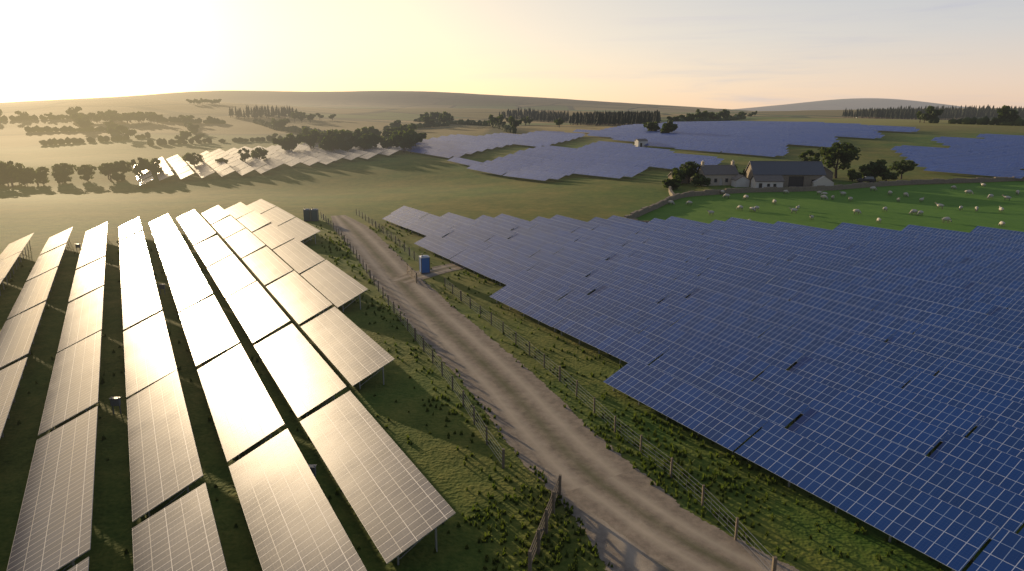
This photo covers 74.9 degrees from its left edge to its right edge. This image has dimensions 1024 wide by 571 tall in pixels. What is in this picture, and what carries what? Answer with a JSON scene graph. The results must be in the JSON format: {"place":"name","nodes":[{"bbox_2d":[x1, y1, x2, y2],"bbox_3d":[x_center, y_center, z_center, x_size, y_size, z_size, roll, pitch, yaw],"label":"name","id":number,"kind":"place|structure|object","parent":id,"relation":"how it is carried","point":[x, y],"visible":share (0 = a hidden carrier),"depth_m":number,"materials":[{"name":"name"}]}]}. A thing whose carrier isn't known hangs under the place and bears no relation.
{"place":"outdoors","nodes":[
{"label":"outdoors","id":0,"kind":"place"},
{"bbox_2d":[0,90,1023,570],"bbox_3d":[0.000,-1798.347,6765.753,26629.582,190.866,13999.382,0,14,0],"label":"ground","id":1,"kind":"structure","parent":0,"point":[376,188],"depth_m":91.02,"materials":[{"name":"green plant"}]},
{"bbox_2d":[0,169,13,186],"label":"tree","id":2,"kind":"object","parent":1,"relation":"on","point":[3,177],"visible":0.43,"depth_m":218.96,"materials":[{"name":"green plant"}]},
{"bbox_2d":[0,160,28,186],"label":"hedgerow tree","id":3,"kind":"object","parent":1,"relation":"on","point":[6,169],"visible":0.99,"depth_m":217.49,"materials":[{"name":"green plant"}]},
{"bbox_2d":[14,111,28,117],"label":"hedgerow tree","id":4,"kind":"object","parent":1,"relation":"on","point":[23,114],"visible":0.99,"depth_m":638.03,"materials":[{"name":"green plant"}]},
{"bbox_2d":[17,175,34,184],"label":"hedgerow bush","id":5,"kind":"object","parent":1,"relation":"on","point":[21,179],"visible":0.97,"depth_m":222.24,"materials":[{"name":"green plant"}]},
{"bbox_2d":[24,167,49,184],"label":"hedgerow tree","id":6,"kind":"object","parent":1,"relation":"on","point":[38,173],"visible":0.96,"depth_m":223.93,"materials":[{"name":"green plant"}]},
{"bbox_2d":[34,178,49,184],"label":"hedgerow bush","id":7,"kind":"object","parent":1,"relation":"on","point":[43,181],"visible":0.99,"depth_m":225.29,"materials":[{"name":"green plant"}]},
{"bbox_2d":[51,169,68,182],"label":"tree","id":8,"kind":"object","parent":1,"relation":"on","point":[60,174],"visible":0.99,"depth_m":227.87,"materials":[{"name":"green plant"}]},
{"bbox_2d":[51,163,75,175],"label":"tree","id":9,"kind":"object","parent":1,"relation":"on","point":[67,166],"visible":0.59,"depth_m":232.00,"materials":[{"name":"green plant"}]},
{"bbox_2d":[65,106,81,114],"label":"hedgerow tree","id":10,"kind":"object","parent":1,"relation":"on","point":[72,110],"visible":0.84,"depth_m":642.80,"materials":[{"name":"green plant"}]},
{"bbox_2d":[71,113,89,120],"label":"hedgerow tree","id":11,"kind":"object","parent":1,"relation":"on","point":[75,116],"visible":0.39,"depth_m":558.28,"materials":[{"name":"green plant"}]},
{"bbox_2d":[76,117,90,127],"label":"hedgerow tree","id":12,"kind":"object","parent":1,"relation":"on","point":[82,123],"visible":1,"depth_m":514.96,"materials":[{"name":"green plant"}]},
{"bbox_2d":[75,164,96,174],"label":"hedgerow tree","id":13,"kind":"object","parent":1,"relation":"on","point":[87,169],"visible":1,"depth_m":234.52,"materials":[{"name":"green plant"}]},
{"bbox_2d":[79,174,93,180],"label":"hedgerow bush","id":14,"kind":"object","parent":1,"relation":"on","point":[85,177],"visible":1,"depth_m":234.81,"materials":[{"name":"green plant"}]},
{"bbox_2d":[94,114,104,122],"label":"tree","id":15,"kind":"object","parent":1,"relation":"on","point":[99,117],"visible":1,"depth_m":596.12,"materials":[{"name":"green plant"}]},
{"bbox_2d":[97,162,120,180],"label":"hedgerow tree","id":16,"kind":"object","parent":1,"relation":"on","point":[112,167],"visible":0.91,"depth_m":234.36,"materials":[{"name":"green plant"}]},
{"bbox_2d":[111,172,125,180],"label":"hedgerow bush","id":17,"kind":"object","parent":1,"relation":"on","point":[115,175],"visible":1,"depth_m":232.74,"materials":[{"name":"green plant"}]},
{"bbox_2d":[111,160,133,172],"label":"tree","id":18,"kind":"object","parent":1,"relation":"on","point":[124,166],"visible":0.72,"depth_m":238.46,"materials":[{"name":"green plant"}]},
{"bbox_2d":[116,125,136,135],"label":"hedgerow tree","id":19,"kind":"object","parent":1,"relation":"on","point":[125,130],"visible":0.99,"depth_m":433.18,"materials":[{"name":"green plant"}]},
{"bbox_2d":[119,113,133,122],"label":"tree","id":20,"kind":"object","parent":1,"relation":"on","point":[126,116],"visible":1,"depth_m":589.27,"materials":[{"name":"green plant"}]},
{"bbox_2d":[130,157,147,173],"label":"hedgerow tree","id":21,"kind":"object","parent":1,"relation":"on","point":[138,167],"visible":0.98,"depth_m":237.73,"materials":[{"name":"green plant"}]},
{"bbox_2d":[142,158,160,171],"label":"tree","id":22,"kind":"object","parent":1,"relation":"on","point":[154,163],"visible":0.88,"depth_m":240.34,"materials":[{"name":"green plant"}]},
{"bbox_2d":[152,112,162,123],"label":"tree","id":23,"kind":"object","parent":1,"relation":"on","point":[156,116],"visible":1,"depth_m":584.83,"materials":[{"name":"green plant"}]},
{"bbox_2d":[151,167,166,176],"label":"tree","id":24,"kind":"object","parent":1,"relation":"on","point":[154,172],"visible":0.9,"depth_m":241.47,"materials":[{"name":"green plant"}]},
{"bbox_2d":[174,131,191,140],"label":"hedgerow tree","id":25,"kind":"object","parent":1,"relation":"on","point":[184,135],"visible":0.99,"depth_m":390.72,"materials":[{"name":"green plant"}]},
{"bbox_2d":[181,115,194,121],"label":"hedgerow tree","id":26,"kind":"object","parent":1,"relation":"on","point":[184,118],"visible":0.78,"depth_m":574.26,"materials":[{"name":"green plant"}]},
{"bbox_2d":[182,153,204,165],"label":"hedgerow tree","id":27,"kind":"object","parent":1,"relation":"on","point":[193,158],"visible":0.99,"depth_m":258.96,"materials":[{"name":"green plant"}]},
{"bbox_2d":[75,244,326,477],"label":"string inverters","id":28,"kind":"object","parent":1,"relation":"on","point":[115,401],"visible":0.7,"depth_m":47.26,"materials":[{"name":"grey metal"}]},
{"bbox_2d":[0,199,455,570],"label":"solar array","id":29,"kind":"object","parent":1,"relation":"on","point":[398,503],"visible":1,"depth_m":45.20,"materials":[{"name":"glass"}]},
{"bbox_2d":[237,148,250,162],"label":"hedgerow tree","id":30,"kind":"object","parent":1,"relation":"on","point":[245,156],"visible":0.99,"depth_m":269.30,"materials":[{"name":"green plant"}]},
{"bbox_2d":[251,147,268,159],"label":"hedgerow tree","id":31,"kind":"object","parent":1,"relation":"on","point":[258,153],"visible":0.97,"depth_m":272.79,"materials":[{"name":"green plant"}]},
{"bbox_2d":[228,105,296,118],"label":"conifer plantation","id":32,"kind":"object","parent":1,"relation":"on","point":[261,112],"visible":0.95,"depth_m":671.51,"materials":[{"name":"green plant"}]},
{"bbox_2d":[133,143,401,185],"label":"solar array","id":33,"kind":"object","parent":1,"relation":"on","point":[178,164],"visible":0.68,"depth_m":270.72,"materials":[{"name":"glass"}]},
{"bbox_2d":[275,118,289,127],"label":"hedgerow tree","id":34,"kind":"object","parent":1,"relation":"on","point":[279,123],"visible":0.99,"depth_m":503.45,"materials":[{"name":"green plant"}]},
{"bbox_2d":[271,133,294,154],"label":"copse tree","id":35,"kind":"object","parent":1,"relation":"on","point":[290,136],"visible":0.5,"depth_m":306.93,"materials":[{"name":"green plant"}]},
{"bbox_2d":[281,135,304,150],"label":"copse tree","id":36,"kind":"object","parent":1,"relation":"on","point":[298,139],"visible":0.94,"depth_m":306.76,"materials":[{"name":"green plant"}]},
{"bbox_2d":[303,207,310,220],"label":"electrical cabinet","id":37,"kind":"object","parent":1,"relation":"on","point":[307,213],"visible":0.96,"depth_m":131.66,"materials":[{"name":"grey metal"}]},
{"bbox_2d":[297,129,319,147],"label":"copse tree","id":38,"kind":"object","parent":1,"relation":"on","point":[311,139],"visible":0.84,"depth_m":317.04,"materials":[{"name":"green plant"}]},
{"bbox_2d":[302,127,320,135],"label":"copse tree","id":39,"kind":"object","parent":1,"relation":"on","point":[305,131],"visible":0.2,"depth_m":337.46,"materials":[{"name":"green plant"}]},
{"bbox_2d":[311,208,318,220],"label":"electrical cabinet","id":40,"kind":"object","parent":1,"relation":"on","point":[314,214],"visible":1,"depth_m":131.57,"materials":[{"name":"grey metal"}]},
{"bbox_2d":[321,129,340,151],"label":"copse tree","id":41,"kind":"object","parent":1,"relation":"on","point":[330,134],"visible":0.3,"depth_m":313.72,"materials":[{"name":"green plant"}]},
{"bbox_2d":[321,135,344,150],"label":"copse tree","id":42,"kind":"object","parent":1,"relation":"on","point":[331,145],"visible":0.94,"depth_m":304.31,"materials":[{"name":"green plant"}]},
{"bbox_2d":[325,129,346,149],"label":"copse tree","id":43,"kind":"object","parent":1,"relation":"on","point":[343,132],"visible":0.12,"depth_m":316.68,"materials":[{"name":"green plant"}]},
{"bbox_2d":[329,136,353,150],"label":"copse tree","id":44,"kind":"object","parent":1,"relation":"on","point":[348,144],"visible":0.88,"depth_m":305.59,"materials":[{"name":"green plant"}]},
{"bbox_2d":[354,128,369,138],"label":"copse tree","id":45,"kind":"object","parent":1,"relation":"on","point":[358,133],"visible":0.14,"depth_m":327.06,"materials":[{"name":"green plant"}]},
{"bbox_2d":[355,139,371,149],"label":"copse tree","id":46,"kind":"object","parent":1,"relation":"on","point":[361,143],"visible":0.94,"depth_m":307.56,"materials":[{"name":"green plant"}]},
{"bbox_2d":[350,133,378,147],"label":"copse tree","id":47,"kind":"object","parent":1,"relation":"on","point":[372,138],"visible":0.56,"depth_m":312.64,"materials":[{"name":"green plant"}]},
{"bbox_2d":[369,126,381,135],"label":"copse tree","id":48,"kind":"object","parent":1,"relation":"on","point":[376,131],"visible":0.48,"depth_m":370.69,"materials":[{"name":"green plant"}]},
{"bbox_2d":[377,135,393,147],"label":"copse tree","id":49,"kind":"object","parent":1,"relation":"on","point":[384,143],"visible":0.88,"depth_m":320.19,"materials":[{"name":"green plant"}]},
{"bbox_2d":[389,130,412,151],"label":"copse tree","id":50,"kind":"object","parent":1,"relation":"on","point":[400,135],"visible":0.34,"depth_m":320.84,"materials":[{"name":"green plant"}]},
{"bbox_2d":[391,134,413,152],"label":"copse tree","id":51,"kind":"object","parent":1,"relation":"on","point":[402,144],"visible":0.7,"depth_m":315.26,"materials":[{"name":"green plant"}]},
{"bbox_2d":[401,123,416,131],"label":"copse tree","id":52,"kind":"object","parent":1,"relation":"on","point":[413,126],"visible":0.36,"depth_m":381.36,"materials":[{"name":"green plant"}]},
{"bbox_2d":[406,263,416,282],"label":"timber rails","id":53,"kind":"object","parent":1,"relation":"on","point":[411,273],"visible":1,"depth_m":86.86,"materials":[{"name":"brown wood"}]},
{"bbox_2d":[402,131,422,152],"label":"copse tree","id":54,"kind":"object","parent":1,"relation":"on","point":[410,141],"visible":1,"depth_m":312.96,"materials":[{"name":"green plant"}]},
{"bbox_2d":[321,214,504,468],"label":"fence","id":55,"kind":"object","parent":1,"relation":"on","point":[463,403],"visible":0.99,"depth_m":59.50,"materials":[{"name":"brown wood"}]},
{"bbox_2d":[407,129,426,145],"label":"copse tree","id":56,"kind":"object","parent":1,"relation":"on","point":[423,135],"visible":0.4,"depth_m":330.47,"materials":[{"name":"green plant"}]},
{"bbox_2d":[420,116,434,123],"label":"hedgerow tree","id":57,"kind":"object","parent":1,"relation":"on","point":[424,119],"visible":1,"depth_m":543.11,"materials":[{"name":"green plant"}]},
{"bbox_2d":[427,112,438,118],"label":"hedgerow tree","id":58,"kind":"object","parent":1,"relation":"on","point":[432,115],"visible":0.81,"depth_m":658.25,"materials":[{"name":"green plant"}]},
{"bbox_2d":[439,111,450,120],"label":"hedgerow tree","id":59,"kind":"object","parent":1,"relation":"on","point":[447,114],"visible":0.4,"depth_m":589.08,"materials":[{"name":"green plant"}]},
{"bbox_2d":[397,131,584,157],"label":"solar array","id":60,"kind":"object","parent":1,"relation":"on","point":[457,145],"visible":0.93,"depth_m":342.66,"materials":[{"name":"blue glass"}]},
{"bbox_2d":[5,220,1007,570],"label":"grass tussocks","id":61,"kind":"object","parent":1,"relation":"on","point":[661,476],"depth_m":39.39,"materials":[{"name":"green plant"}]},
{"bbox_2d":[0,113,1023,145],"bbox_3d":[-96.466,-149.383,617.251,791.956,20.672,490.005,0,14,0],"label":"hedgerows","id":62,"kind":"object","parent":1,"relation":"on","point":[986,120],"visible":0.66,"depth_m":504.90,"materials":[{"name":"green plant"}]},
{"bbox_2d":[508,116,521,128],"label":"hedgerow tree","id":63,"kind":"object","parent":1,"relation":"on","point":[513,123],"visible":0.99,"depth_m":438.27,"materials":[{"name":"green plant"}]},
{"bbox_2d":[499,108,568,122],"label":"conifer plantation","id":64,"kind":"object","parent":1,"relation":"on","point":[543,115],"visible":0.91,"depth_m":847.92,"materials":[{"name":"green plant"}]},
{"bbox_2d":[528,474,561,570],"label":"timber gate","id":65,"kind":"structure","parent":1,"relation":"on","point":[538,534],"depth_m":33.74,"materials":[{"name":"brown wood"}]},
{"bbox_2d":[356,210,776,570],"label":"fence","id":66,"kind":"object","parent":1,"relation":"on","point":[774,563],"visible":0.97,"depth_m":44.12,"materials":[{"name":"brown wood"}]},
{"bbox_2d":[447,141,723,180],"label":"solar array","id":67,"kind":"object","parent":1,"relation":"on","point":[602,159],"visible":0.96,"depth_m":241.39,"materials":[{"name":"blue glass"}]},
{"bbox_2d":[568,110,660,125],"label":"conifer plantation","id":68,"kind":"object","parent":1,"relation":"on","point":[615,118],"visible":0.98,"depth_m":542.42,"materials":[{"name":"green plant"}]},
{"bbox_2d":[634,139,647,146],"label":"building","id":69,"kind":"structure","parent":1,"relation":"on","point":[640,142],"depth_m":314.87,"materials":[{"name":"paint"}]},
{"bbox_2d":[643,122,659,130],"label":"hill tree","id":70,"kind":"object","parent":1,"relation":"on","point":[650,124],"visible":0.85,"depth_m":380.83,"materials":[{"name":"green plant"}]},
{"bbox_2d":[660,126,674,132],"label":"hill tree","id":71,"kind":"object","parent":1,"relation":"on","point":[663,130],"visible":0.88,"depth_m":365.20,"materials":[{"name":"green plant"}]},
{"bbox_2d":[662,121,677,132],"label":"hill tree","id":72,"kind":"object","parent":1,"relation":"on","point":[669,124],"visible":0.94,"depth_m":364.42,"materials":[{"name":"green plant"}]},
{"bbox_2d":[662,175,682,188],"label":"farm bush","id":73,"kind":"object","parent":1,"relation":"on","point":[675,181],"visible":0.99,"depth_m":174.72,"materials":[{"name":"green plant"}]},
{"bbox_2d":[668,172,689,182],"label":"stone store","id":74,"kind":"structure","parent":1,"relation":"on","point":[685,180],"depth_m":189.52,"materials":[{"name":"stone"}]},
{"bbox_2d":[670,167,688,179],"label":"farm tree","id":75,"kind":"object","parent":1,"relation":"on","point":[683,173],"visible":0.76,"depth_m":183.91,"materials":[{"name":"green plant"}]},
{"bbox_2d":[679,161,700,182],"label":"farm tree","id":76,"kind":"object","parent":1,"relation":"on","point":[691,166],"visible":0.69,"depth_m":186.75,"materials":[{"name":"green plant"}]},
{"bbox_2d":[691,173,710,185],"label":"farm bush","id":77,"kind":"object","parent":1,"relation":"on","point":[699,179],"visible":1,"depth_m":180.51,"materials":[{"name":"green plant"}]},
{"bbox_2d":[696,109,706,117],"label":"hedgerow tree","id":78,"kind":"object","parent":1,"relation":"on","point":[700,114],"visible":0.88,"depth_m":601.54,"materials":[{"name":"green plant"}]},
{"bbox_2d":[382,206,1023,570],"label":"solar array","id":79,"kind":"object","parent":1,"relation":"on","point":[863,436],"visible":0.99,"depth_m":58.38,"materials":[{"name":"blue glass"}]},
{"bbox_2d":[697,160,738,185],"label":"cottage","id":80,"kind":"structure","parent":1,"relation":"on","point":[720,174],"depth_m":184.25,"materials":[{"name":"stone"}]},
{"bbox_2d":[719,109,729,117],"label":"hedgerow tree","id":81,"kind":"object","parent":1,"relation":"on","point":[724,112],"visible":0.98,"depth_m":695.71,"materials":[{"name":"green plant"}]},
{"bbox_2d":[624,185,834,218],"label":"dry stone wall","id":82,"kind":"structure","parent":1,"relation":"on","point":[635,214],"depth_m":165.50,"materials":[{"name":"grey stone"}]},
{"bbox_2d":[731,174,749,186],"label":"white outbuilding","id":83,"kind":"structure","parent":1,"relation":"on","point":[738,180],"depth_m":180.55,"materials":[{"name":"stone"}]},
{"bbox_2d":[573,121,919,156],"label":"solar array","id":84,"kind":"object","parent":1,"relation":"on","point":[767,138],"visible":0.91,"depth_m":340.01,"materials":[{"name":"blue glass"}]},
{"bbox_2d":[750,175,784,187],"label":"byre","id":85,"kind":"structure","parent":1,"relation":"on","point":[760,181],"depth_m":175.09,"materials":[{"name":"paint"}]},
{"bbox_2d":[745,161,825,186],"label":"barn","id":86,"kind":"structure","parent":1,"relation":"on","point":[800,173],"depth_m":179.72,"materials":[{"name":"stone"}]},
{"bbox_2d":[798,150,820,160],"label":"farm tree","id":87,"kind":"object","parent":1,"relation":"on","point":[811,153],"visible":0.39,"depth_m":200.75,"materials":[{"name":"green plant"}]},
{"bbox_2d":[812,176,833,185],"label":"shed","id":88,"kind":"structure","parent":1,"relation":"on","point":[823,180],"depth_m":176.96,"materials":[{"name":"stone"}]},
{"bbox_2d":[823,165,832,180],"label":"barn","id":89,"kind":"structure","parent":1,"relation":"on","point":[829,175],"depth_m":185.54,"materials":[{"name":"stone"}]},
{"bbox_2d":[817,141,860,177],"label":"farm tree","id":90,"kind":"object","parent":1,"relation":"on","point":[844,153],"visible":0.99,"depth_m":191.64,"materials":[{"name":"green plant"}]},
{"bbox_2d":[847,169,863,180],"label":"farm bush","id":91,"kind":"object","parent":1,"relation":"on","point":[852,174],"visible":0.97,"depth_m":186.35,"materials":[{"name":"green plant"}]},
{"bbox_2d":[856,176,875,182],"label":"car","id":92,"kind":"object","parent":1,"relation":"on","point":[867,179],"visible":0.97,"depth_m":183.26,"materials":[{"name":"grey paint"}]},
{"bbox_2d":[858,159,889,178],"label":"tree","id":93,"kind":"object","parent":1,"relation":"on","point":[874,169],"visible":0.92,"depth_m":187.00,"materials":[{"name":"green plant"}]},
{"bbox_2d":[879,169,898,180],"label":"farm bush","id":94,"kind":"object","parent":1,"relation":"on","point":[886,174],"visible":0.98,"depth_m":185.70,"materials":[{"name":"green plant"}]},
{"bbox_2d":[887,159,917,178],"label":"farm tree","id":95,"kind":"object","parent":1,"relation":"on","point":[908,165],"visible":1,"depth_m":189.69,"materials":[{"name":"green plant"}]},
{"bbox_2d":[919,114,931,122],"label":"hill tree","id":96,"kind":"object","parent":1,"relation":"on","point":[924,117],"visible":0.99,"depth_m":425.77,"materials":[{"name":"green plant"}]},
{"bbox_2d":[833,177,1023,189],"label":"dry stone wall","id":97,"kind":"structure","parent":1,"relation":"on","point":[907,182],"depth_m":180.02,"materials":[{"name":"grey stone"}]},
{"bbox_2d":[842,105,1023,119],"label":"conifer plantation","id":98,"kind":"object","parent":1,"relation":"on","point":[911,112],"visible":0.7,"depth_m":895.13,"materials":[{"name":"green plant"}]},
{"bbox_2d":[925,105,943,117],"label":"hedgerow tree","id":99,"kind":"object","parent":1,"relation":"on","point":[931,111],"visible":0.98,"depth_m":421.65,"materials":[{"name":"green plant"}]},
{"bbox_2d":[891,134,1023,178],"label":"solar array","id":100,"kind":"object","parent":1,"relation":"on","point":[998,155],"visible":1,"depth_m":232.16,"materials":[{"name":"blue glass"}]},
{"bbox_2d":[997,105,1018,118],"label":"hedgerow tree","id":101,"kind":"object","parent":1,"relation":"on","point":[1006,111],"visible":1,"depth_m":389.54,"materials":[{"name":"green plant"}]},
{"bbox_2d":[1000,115,1019,121],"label":"hedge","id":102,"kind":"object","parent":1,"relation":"on","point":[1010,119],"visible":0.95,"depth_m":389.42,"materials":[{"name":"green plant"}]},
{"bbox_2d":[0,0,1023,108],"label":"sky","id":103,"kind":"structure","parent":0,"point":[717,54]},
{"bbox_2d":[331,215,799,570],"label":"dirt track","id":104,"kind":"structure","parent":0,"point":[634,519],"depth_m":42.72,"materials":[{"name":"brown soil"}]},
{"bbox_2d":[419,253,429,273],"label":"portable toilet","id":105,"kind":"object","parent":104,"relation":"on","point":[424,264],"visible":1,"depth_m":89.12,"materials":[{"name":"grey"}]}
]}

